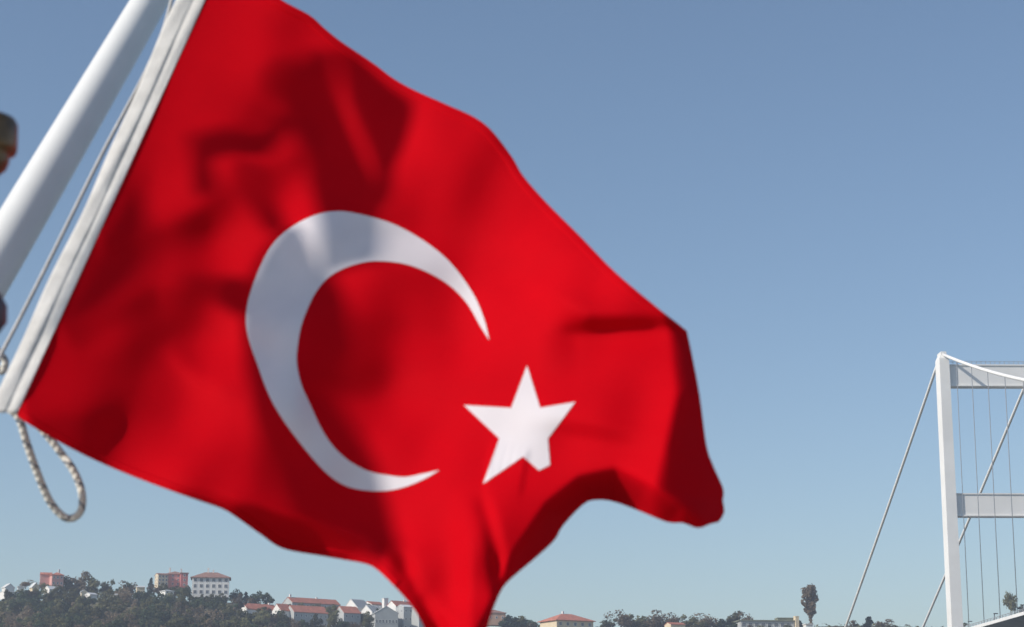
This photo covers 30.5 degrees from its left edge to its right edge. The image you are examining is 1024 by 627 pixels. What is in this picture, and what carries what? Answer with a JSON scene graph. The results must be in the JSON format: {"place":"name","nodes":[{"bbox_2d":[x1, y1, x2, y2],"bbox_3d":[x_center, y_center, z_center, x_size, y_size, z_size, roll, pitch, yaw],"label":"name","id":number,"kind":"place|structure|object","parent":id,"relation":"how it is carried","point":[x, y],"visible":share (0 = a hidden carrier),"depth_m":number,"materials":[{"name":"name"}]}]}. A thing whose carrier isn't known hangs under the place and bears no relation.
{"place":"outdoors","nodes":[
{"label":"outdoors","id":0,"kind":"place"},
{"bbox_2d":[40,572,51,584],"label":"red roofed house","id":1,"kind":"structure","parent":0,"point":[44,577],"depth_m":1184.91,"materials":[{"name":"paint"}]},
{"bbox_2d":[49,569,64,586],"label":"pink house","id":2,"kind":"structure","parent":0,"point":[56,578],"depth_m":1179.95,"materials":[{"name":"paint"}]},
{"bbox_2d":[165,568,181,589],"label":"apartment building","id":3,"kind":"structure","parent":0,"point":[173,579],"depth_m":1187.28,"materials":[{"name":"pink paint"}]},
{"bbox_2d":[154,573,167,587],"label":"apartment wing","id":4,"kind":"structure","parent":3,"relation":"attached to","point":[160,578],"depth_m":1181.93,"materials":[{"name":"white paint"}]},
{"bbox_2d":[179,572,188,587],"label":"apartment wing","id":5,"kind":"structure","parent":3,"relation":"attached to","point":[183,579],"depth_m":1181.46,"materials":[{"name":"pink paint"}]},
{"bbox_2d":[7,600,894,626],"bbox_3d":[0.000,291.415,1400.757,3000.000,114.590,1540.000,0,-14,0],"label":"hillside ground","id":6,"kind":"structure","parent":0,"point":[227,603],"depth_m":1166.92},
{"bbox_2d":[0,601,12,622],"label":"broadleaf tree","id":7,"kind":"object","parent":6,"relation":"on","point":[3,608],"visible":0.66,"depth_m":1046.82,"materials":[{"name":"green plant"}]},
{"bbox_2d":[1,611,19,625],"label":"autumn tree","id":8,"kind":"object","parent":6,"relation":"on","point":[6,619],"visible":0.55,"depth_m":1028.69,"materials":[{"name":"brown plant"}]},
{"bbox_2d":[10,602,23,615],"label":"broadleaf tree","id":9,"kind":"object","parent":6,"relation":"on","point":[15,609],"visible":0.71,"depth_m":1082.40,"materials":[{"name":"green plant"}]},
{"bbox_2d":[3,619,32,626],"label":"autumn tree","id":10,"kind":"object","parent":6,"relation":"on","point":[15,623],"visible":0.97,"depth_m":965.56,"materials":[{"name":"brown plant"}]},
{"bbox_2d":[13,605,34,617],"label":"autumn tree","id":11,"kind":"object","parent":6,"relation":"on","point":[28,611],"visible":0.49,"depth_m":1037.31,"materials":[{"name":"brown plant"}]},
{"bbox_2d":[9,591,42,610],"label":"broadleaf tree","id":12,"kind":"object","parent":6,"relation":"on","point":[21,599],"visible":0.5,"depth_m":1083.00,"materials":[{"name":"green plant"}]},
{"bbox_2d":[27,591,43,600],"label":"broadleaf tree","id":13,"kind":"object","parent":6,"relation":"on","point":[39,596],"visible":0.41,"depth_m":1126.70,"materials":[{"name":"green plant"}]},
{"bbox_2d":[43,599,64,619],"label":"broadleaf tree","id":14,"kind":"object","parent":6,"relation":"on","point":[55,609],"visible":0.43,"depth_m":1031.27,"materials":[{"name":"green plant"}]},
{"bbox_2d":[47,585,67,600],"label":"broadleaf tree","id":15,"kind":"object","parent":6,"relation":"on","point":[57,589],"visible":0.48,"depth_m":1116.51,"materials":[{"name":"green plant"}]},
{"bbox_2d":[53,616,68,626],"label":"broadleaf tree","id":16,"kind":"object","parent":6,"relation":"on","point":[62,624],"visible":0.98,"depth_m":958.26,"materials":[{"name":"green plant"}]},
{"bbox_2d":[63,576,72,589],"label":"broadleaf tree","id":17,"kind":"object","parent":6,"relation":"on","point":[66,584],"visible":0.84,"depth_m":1185.88,"materials":[{"name":"green plant"}]},
{"bbox_2d":[61,587,78,607],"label":"broadleaf tree","id":18,"kind":"object","parent":6,"relation":"on","point":[72,594],"visible":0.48,"depth_m":1106.73,"materials":[{"name":"green plant"}]},
{"bbox_2d":[64,571,90,594],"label":"autumn tree","id":19,"kind":"object","parent":6,"relation":"on","point":[81,584],"visible":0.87,"depth_m":1187.91,"materials":[{"name":"green plant"}]},
{"bbox_2d":[65,596,92,619],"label":"broadleaf tree","id":20,"kind":"object","parent":6,"relation":"on","point":[79,605],"visible":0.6,"depth_m":1014.20,"materials":[{"name":"green plant"}]},
{"bbox_2d":[83,575,100,597],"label":"broadleaf tree","id":21,"kind":"object","parent":6,"relation":"on","point":[93,584],"visible":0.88,"depth_m":1188.01,"materials":[{"name":"green plant"}]},
{"bbox_2d":[81,615,102,626],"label":"broadleaf tree","id":22,"kind":"object","parent":6,"relation":"on","point":[86,619],"visible":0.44,"depth_m":973.78,"materials":[{"name":"green plant"}]},
{"bbox_2d":[88,607,104,623],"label":"broadleaf tree","id":23,"kind":"object","parent":6,"relation":"on","point":[98,613],"visible":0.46,"depth_m":1006.37,"materials":[{"name":"green plant"}]},
{"bbox_2d":[97,579,114,598],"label":"broadleaf tree","id":24,"kind":"object","parent":6,"relation":"on","point":[105,586],"visible":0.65,"depth_m":1189.33,"materials":[{"name":"green plant"}]},
{"bbox_2d":[97,589,119,611],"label":"broadleaf tree","id":25,"kind":"object","parent":6,"relation":"on","point":[107,603],"visible":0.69,"depth_m":1076.06,"materials":[{"name":"green plant"}]},
{"bbox_2d":[96,619,121,626],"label":"broadleaf tree","id":26,"kind":"object","parent":6,"relation":"on","point":[116,623],"visible":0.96,"depth_m":937.92,"materials":[{"name":"green plant"}]},
{"bbox_2d":[104,616,129,626],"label":"broadleaf tree","id":27,"kind":"object","parent":6,"relation":"on","point":[126,622],"visible":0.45,"depth_m":955.58,"materials":[{"name":"green plant"}]},
{"bbox_2d":[102,613,135,626],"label":"autumn tree","id":28,"kind":"object","parent":6,"relation":"on","point":[130,615],"visible":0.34,"depth_m":969.26,"materials":[{"name":"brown plant"}]},
{"bbox_2d":[103,587,136,607],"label":"autumn tree","id":29,"kind":"object","parent":6,"relation":"on","point":[123,595],"visible":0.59,"depth_m":1116.11,"materials":[{"name":"brown plant"}]},
{"bbox_2d":[111,599,130,612],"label":"broadleaf tree","id":30,"kind":"object","parent":6,"relation":"on","point":[119,608],"visible":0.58,"depth_m":1047.81,"materials":[{"name":"green plant"}]},
{"bbox_2d":[118,580,137,592],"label":"autumn tree","id":31,"kind":"object","parent":6,"relation":"on","point":[133,587],"visible":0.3,"depth_m":1186.79,"materials":[{"name":"green plant"}]},
{"bbox_2d":[120,606,141,625],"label":"broadleaf tree","id":32,"kind":"object","parent":6,"relation":"on","point":[134,612],"visible":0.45,"depth_m":1002.73,"materials":[{"name":"green plant"}]},
{"bbox_2d":[133,591,151,605],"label":"broadleaf tree","id":33,"kind":"object","parent":6,"relation":"on","point":[141,598],"visible":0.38,"depth_m":1102.05,"materials":[{"name":"green plant"}]},
{"bbox_2d":[138,597,155,619],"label":"broadleaf tree","id":34,"kind":"object","parent":6,"relation":"on","point":[145,605],"visible":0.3,"depth_m":1043.19,"materials":[{"name":"green plant"}]},
{"bbox_2d":[136,603,159,620],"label":"broadleaf tree","id":35,"kind":"object","parent":6,"relation":"on","point":[144,614],"visible":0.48,"depth_m":1026.25,"materials":[{"name":"green plant"}]},
{"bbox_2d":[146,578,154,594],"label":"conifer tree","id":36,"kind":"object","parent":6,"relation":"on","point":[150,591],"visible":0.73,"depth_m":1187.68,"materials":[{"name":"green plant"}]},
{"bbox_2d":[137,610,170,624],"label":"broadleaf tree","id":37,"kind":"object","parent":6,"relation":"on","point":[160,615],"visible":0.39,"depth_m":985.16,"materials":[{"name":"green plant"}]},
{"bbox_2d":[147,601,165,612],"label":"broadleaf tree","id":38,"kind":"object","parent":6,"relation":"on","point":[159,606],"visible":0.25,"depth_m":1040.60,"materials":[{"name":"green plant"}]},
{"bbox_2d":[153,595,172,610],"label":"broadleaf tree","id":39,"kind":"object","parent":6,"relation":"on","point":[156,600],"visible":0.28,"depth_m":1070.22,"materials":[{"name":"green plant"}]},
{"bbox_2d":[163,612,186,626],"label":"broadleaf tree","id":40,"kind":"object","parent":6,"relation":"on","point":[170,623],"visible":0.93,"depth_m":965.96,"materials":[{"name":"green plant"}]},
{"bbox_2d":[176,592,193,611],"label":"broadleaf tree","id":41,"kind":"object","parent":6,"relation":"on","point":[183,601],"visible":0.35,"depth_m":1056.72,"materials":[{"name":"green plant"}]},
{"bbox_2d":[178,612,201,624],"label":"autumn tree","id":42,"kind":"object","parent":6,"relation":"on","point":[191,621],"visible":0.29,"depth_m":981.92,"materials":[{"name":"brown plant"}]},
{"bbox_2d":[190,599,212,608],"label":"broadleaf tree","id":43,"kind":"object","parent":6,"relation":"on","point":[201,602],"visible":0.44,"depth_m":1092.72,"materials":[{"name":"green plant"}]},
{"bbox_2d":[197,616,210,626],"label":"broadleaf tree","id":44,"kind":"object","parent":6,"relation":"on","point":[204,618],"visible":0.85,"depth_m":965.27,"materials":[{"name":"green plant"}]},
{"bbox_2d":[193,610,220,622],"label":"autumn tree","id":45,"kind":"object","parent":6,"relation":"on","point":[211,616],"visible":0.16,"depth_m":1006.20,"materials":[{"name":"brown plant"}]},
{"bbox_2d":[201,618,217,626],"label":"autumn tree","id":46,"kind":"object","parent":6,"relation":"on","point":[208,621],"visible":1,"depth_m":960.70,"materials":[{"name":"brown plant"}]},
{"bbox_2d":[194,609,225,622],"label":"autumn tree","id":47,"kind":"object","parent":6,"relation":"on","point":[219,613],"visible":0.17,"depth_m":1022.49,"materials":[{"name":"brown plant"}]},
{"bbox_2d":[190,568,230,598],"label":"apartment building","id":48,"kind":"structure","parent":6,"relation":"on","point":[207,583],"depth_m":1180.09,"materials":[{"name":"white paint"}]},
{"bbox_2d":[209,595,226,612],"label":"broadleaf tree","id":49,"kind":"object","parent":6,"relation":"on","point":[214,605],"visible":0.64,"depth_m":1087.00,"materials":[{"name":"green plant"}]},
{"bbox_2d":[221,604,233,619],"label":"broadleaf tree","id":50,"kind":"object","parent":6,"relation":"on","point":[227,613],"visible":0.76,"depth_m":1055.13,"materials":[{"name":"green plant"}]},
{"bbox_2d":[216,617,239,626],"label":"broadleaf tree","id":51,"kind":"object","parent":6,"relation":"on","point":[230,622],"visible":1,"depth_m":963.07,"materials":[{"name":"green plant"}]},
{"bbox_2d":[229,589,243,599],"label":"broadleaf tree","id":52,"kind":"object","parent":6,"relation":"on","point":[233,594],"visible":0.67,"depth_m":1187.82,"materials":[{"name":"green plant"}]},
{"bbox_2d":[231,593,246,610],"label":"autumn tree","id":53,"kind":"object","parent":6,"relation":"on","point":[241,604],"visible":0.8,"depth_m":1124.05,"materials":[{"name":"green plant"}]},
{"bbox_2d":[231,609,252,624],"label":"broadleaf tree","id":54,"kind":"object","parent":6,"relation":"on","point":[247,615],"visible":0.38,"depth_m":1000.68,"materials":[{"name":"green plant"}]},
{"bbox_2d":[237,617,250,626],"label":"broadleaf tree","id":55,"kind":"object","parent":6,"relation":"on","point":[246,622],"visible":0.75,"depth_m":981.42,"materials":[{"name":"green plant"}]},
{"bbox_2d":[242,603,274,614],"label":"red roofed terrace","id":56,"kind":"structure","parent":6,"relation":"on","point":[250,607],"depth_m":1135.16,"materials":[{"name":"ceramic"}]},
{"bbox_2d":[252,610,272,626],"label":"broadleaf tree","id":57,"kind":"object","parent":6,"relation":"on","point":[264,622],"visible":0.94,"depth_m":1038.16,"materials":[{"name":"green plant"}]},
{"bbox_2d":[254,592,274,603],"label":"broadleaf tree","id":58,"kind":"object","parent":6,"relation":"on","point":[266,597],"visible":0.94,"depth_m":1183.27,"materials":[{"name":"green plant"}]},
{"bbox_2d":[272,603,289,616],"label":"red roofed house","id":59,"kind":"structure","parent":6,"relation":"on","point":[281,607],"depth_m":1132.04,"materials":[{"name":"paint"}]},
{"bbox_2d":[275,610,289,626],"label":"broadleaf tree","id":60,"kind":"object","parent":6,"relation":"on","point":[284,619],"visible":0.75,"depth_m":1093.12,"materials":[{"name":"green plant"}]},
{"bbox_2d":[288,619,300,626],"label":"autumn tree","id":61,"kind":"object","parent":6,"relation":"on","point":[291,624],"visible":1,"depth_m":1091.39,"materials":[{"name":"brown plant"}]},
{"bbox_2d":[287,605,327,626],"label":"red roofed terrace","id":62,"kind":"structure","parent":6,"relation":"on","point":[300,612],"depth_m":1134.47,"materials":[{"name":"paint"}]},
{"bbox_2d":[282,594,340,608],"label":"red roofed terrace","id":63,"kind":"structure","parent":6,"relation":"on","point":[290,600],"depth_m":1180.13,"materials":[{"name":"tile"}]},
{"bbox_2d":[308,613,323,626],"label":"broadleaf tree","id":64,"kind":"object","parent":6,"relation":"on","point":[315,622],"visible":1,"depth_m":1092.09,"materials":[{"name":"green plant"}]},
{"bbox_2d":[326,604,339,626],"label":"broadleaf tree","id":65,"kind":"object","parent":6,"relation":"on","point":[332,619],"visible":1,"depth_m":1092.72,"materials":[{"name":"green plant"}]},
{"bbox_2d":[337,618,350,626],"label":"broadleaf tree","id":66,"kind":"object","parent":6,"relation":"on","point":[341,623],"visible":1,"depth_m":1091.57,"materials":[{"name":"green plant"}]},
{"bbox_2d":[337,606,360,624],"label":"red roofed house","id":67,"kind":"structure","parent":6,"relation":"on","point":[349,614],"depth_m":1135.09,"materials":[{"name":"paint"}]},
{"bbox_2d":[346,599,367,611],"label":"glazed hall","id":68,"kind":"structure","parent":6,"relation":"on","point":[359,604],"depth_m":1171.69,"materials":[{"name":"grey glass"}]},
{"bbox_2d":[362,611,374,626],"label":"broadleaf tree","id":69,"kind":"object","parent":6,"relation":"on","point":[369,619],"visible":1,"depth_m":1092.21,"materials":[{"name":"green plant"}]},
{"bbox_2d":[361,605,381,614],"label":"glazed hall","id":70,"kind":"structure","parent":6,"relation":"on","point":[371,609],"depth_m":1161.15,"materials":[{"name":"grey glass"}]},
{"bbox_2d":[371,606,398,626],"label":"gabled hall","id":71,"kind":"structure","parent":6,"relation":"on","point":[386,616],"depth_m":1111.16,"materials":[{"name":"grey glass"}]},
{"bbox_2d":[387,600,410,610],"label":"red roofed house","id":72,"kind":"structure","parent":6,"relation":"on","point":[392,604],"depth_m":1166.20,"materials":[{"name":"paint"}]},
{"bbox_2d":[396,605,412,626],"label":"grey apartment","id":73,"kind":"structure","parent":6,"relation":"on","point":[404,615],"depth_m":1123.52,"materials":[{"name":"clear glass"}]},
{"bbox_2d":[411,608,423,626],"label":"grey apartment","id":74,"kind":"structure","parent":6,"relation":"on","point":[416,621],"depth_m":1119.97,"materials":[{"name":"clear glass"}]},
{"bbox_2d":[7,599,942,626],"bbox_3d":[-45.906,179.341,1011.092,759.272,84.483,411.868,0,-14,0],"label":"undergrowth","id":75,"kind":"object","parent":6,"relation":"on","point":[802,625],"visible":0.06,"depth_m":1173.19,"materials":[{"name":"green plant"}]},
{"bbox_2d":[1,583,14,591],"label":"gabled house","id":76,"kind":"structure","parent":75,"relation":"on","point":[10,587],"depth_m":1141.14,"materials":[{"name":"white paint"}]},
{"bbox_2d":[488,610,505,625],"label":"peach house","id":77,"kind":"structure","parent":6,"relation":"on","point":[496,617],"depth_m":1172.91,"materials":[{"name":"paint"}]},
{"bbox_2d":[498,615,528,626],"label":"broadleaf tree","id":78,"kind":"object","parent":6,"relation":"on","point":[508,621],"visible":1,"depth_m":1155.62,"materials":[{"name":"green plant"}]},
{"bbox_2d":[515,616,528,626],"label":"broadleaf tree","id":79,"kind":"object","parent":6,"relation":"on","point":[521,618],"visible":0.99,"depth_m":1158.92,"materials":[{"name":"green plant"}]},
{"bbox_2d":[538,611,595,626],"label":"villa","id":80,"kind":"object","parent":6,"relation":"on","point":[565,620],"visible":1,"depth_m":1150.52,"materials":[{"name":"ceramic"}]},
{"bbox_2d":[599,619,616,626],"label":"broadleaf tree","id":81,"kind":"object","parent":6,"relation":"on","point":[607,623],"visible":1,"depth_m":1178.23,"materials":[{"name":"green plant"}]},
{"bbox_2d":[604,609,633,626],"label":"autumn tree","id":82,"kind":"object","parent":6,"relation":"on","point":[624,621],"visible":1,"depth_m":1167.16,"materials":[{"name":"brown plant"}]},
{"bbox_2d":[627,613,650,626],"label":"broadleaf tree","id":83,"kind":"object","parent":6,"relation":"on","point":[637,621],"visible":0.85,"depth_m":1169.04,"materials":[{"name":"green plant"}]},
{"bbox_2d":[643,610,676,626],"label":"autumn tree","id":84,"kind":"object","parent":6,"relation":"on","point":[655,621],"visible":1,"depth_m":1152.49,"materials":[{"name":"brown plant"}]},
{"bbox_2d":[660,613,682,622],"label":"autumn tree","id":85,"kind":"object","parent":6,"relation":"on","point":[673,620],"visible":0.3,"depth_m":1174.02,"materials":[{"name":"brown plant"}]},
{"bbox_2d":[664,622,685,626],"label":"red roofed house","id":86,"kind":"structure","parent":6,"relation":"on","point":[672,624],"depth_m":1134.11,"materials":[{"name":"ceramic"}]},
{"bbox_2d":[679,614,697,626],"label":"broadleaf tree","id":87,"kind":"object","parent":6,"relation":"on","point":[692,620],"visible":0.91,"depth_m":1163.66,"materials":[{"name":"green plant"}]},
{"bbox_2d":[692,613,717,626],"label":"autumn tree","id":88,"kind":"object","parent":6,"relation":"on","point":[707,620],"visible":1,"depth_m":1157.55,"materials":[{"name":"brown plant"}]},
{"bbox_2d":[713,619,735,626],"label":"broadleaf tree","id":89,"kind":"object","parent":6,"relation":"on","point":[723,623],"visible":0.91,"depth_m":1155.05,"materials":[{"name":"green plant"}]},
{"bbox_2d":[726,611,743,623],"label":"broadleaf tree","id":90,"kind":"object","parent":6,"relation":"on","point":[733,617],"visible":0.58,"depth_m":1176.66,"materials":[{"name":"green plant"}]},
{"bbox_2d":[734,620,799,626],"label":"long flat building","id":91,"kind":"structure","parent":6,"relation":"on","point":[764,623],"depth_m":1140.55,"materials":[{"name":"concrete"}]},
{"bbox_2d":[800,583,818,623],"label":"poplar tree","id":92,"kind":"object","parent":6,"relation":"on","point":[810,596],"visible":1,"depth_m":1139.14,"materials":[{"name":"green plant"}]},
{"bbox_2d":[861,616,873,626],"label":"conifer tree","id":93,"kind":"object","parent":6,"relation":"on","point":[869,622],"visible":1,"depth_m":1152.93,"materials":[{"name":"green plant"}]},
{"bbox_2d":[873,619,894,626],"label":"autumn tree","id":94,"kind":"object","parent":6,"relation":"on","point":[878,623],"visible":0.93,"depth_m":1179.17,"materials":[{"name":"brown plant"}]},
{"bbox_2d":[1003,592,1017,613],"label":"broadleaf tree","id":95,"kind":"object","parent":6,"relation":"on","point":[1009,601],"visible":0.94,"depth_m":1178.87,"materials":[{"name":"green plant"}]},
{"bbox_2d":[0,0,1023,626],"label":"sky","id":96,"kind":"structure","parent":0,"point":[826,197],"materials":[{"name":"blue"}]},
{"bbox_3d":[0.000,3.935,-4.039,9.000,7.550,11.000,0,-14,0],"label":"ferry","id":97,"kind":"object","parent":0,"visible":0},
{"bbox_2d":[0,112,17,331],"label":"deck lantern","id":98,"kind":"object","parent":97,"relation":"on","point":[8,136],"visible":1,"depth_m":2.08,"materials":[{"name":"brown metal"}]},
{"bbox_2d":[0,0,169,298],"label":"flagstaff","id":99,"kind":"object","parent":97,"relation":"attached to","point":[27,208],"visible":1,"depth_m":3.51,"materials":[{"name":"white paint"}]},
{"bbox_2d":[0,348,8,374],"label":"rope knot","id":100,"kind":"object","parent":99,"relation":"attached to","point":[4,364],"visible":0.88,"depth_m":3.15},
{"bbox_2d":[0,0,172,360],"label":"halyard line","id":101,"kind":"object","parent":99,"relation":"attached to","point":[58,242],"visible":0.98,"depth_m":3.13,"materials":[{"name":"white fabric"}]},
{"bbox_2d":[9,413,85,521],"bbox_3d":[-0.758,0.242,3.001,0.147,0.179,0.068,10,-17,-37],"label":"halyard loop","id":102,"kind":"object","parent":101,"relation":"hanging from","point":[58,512],"visible":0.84,"depth_m":2.99,"materials":[{"name":"fabric"}]},
{"bbox_2d":[0,0,723,626],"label":"flag","id":103,"kind":"object","parent":101,"relation":"hanging from","point":[314,286],"visible":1,"depth_m":2.90,"materials":[{"name":"red fabric"}]},
{"label":"water","id":104,"kind":"structure","parent":0,"visible":0},
{"bbox_2d":[845,351,1023,626],"bbox_3d":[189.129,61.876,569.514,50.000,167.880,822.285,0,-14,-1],"label":"suspension bridge","id":105,"kind":"structure","parent":104,"relation":"in","point":[957,376],"depth_m":718.72,"materials":[{"name":"grey paint"}]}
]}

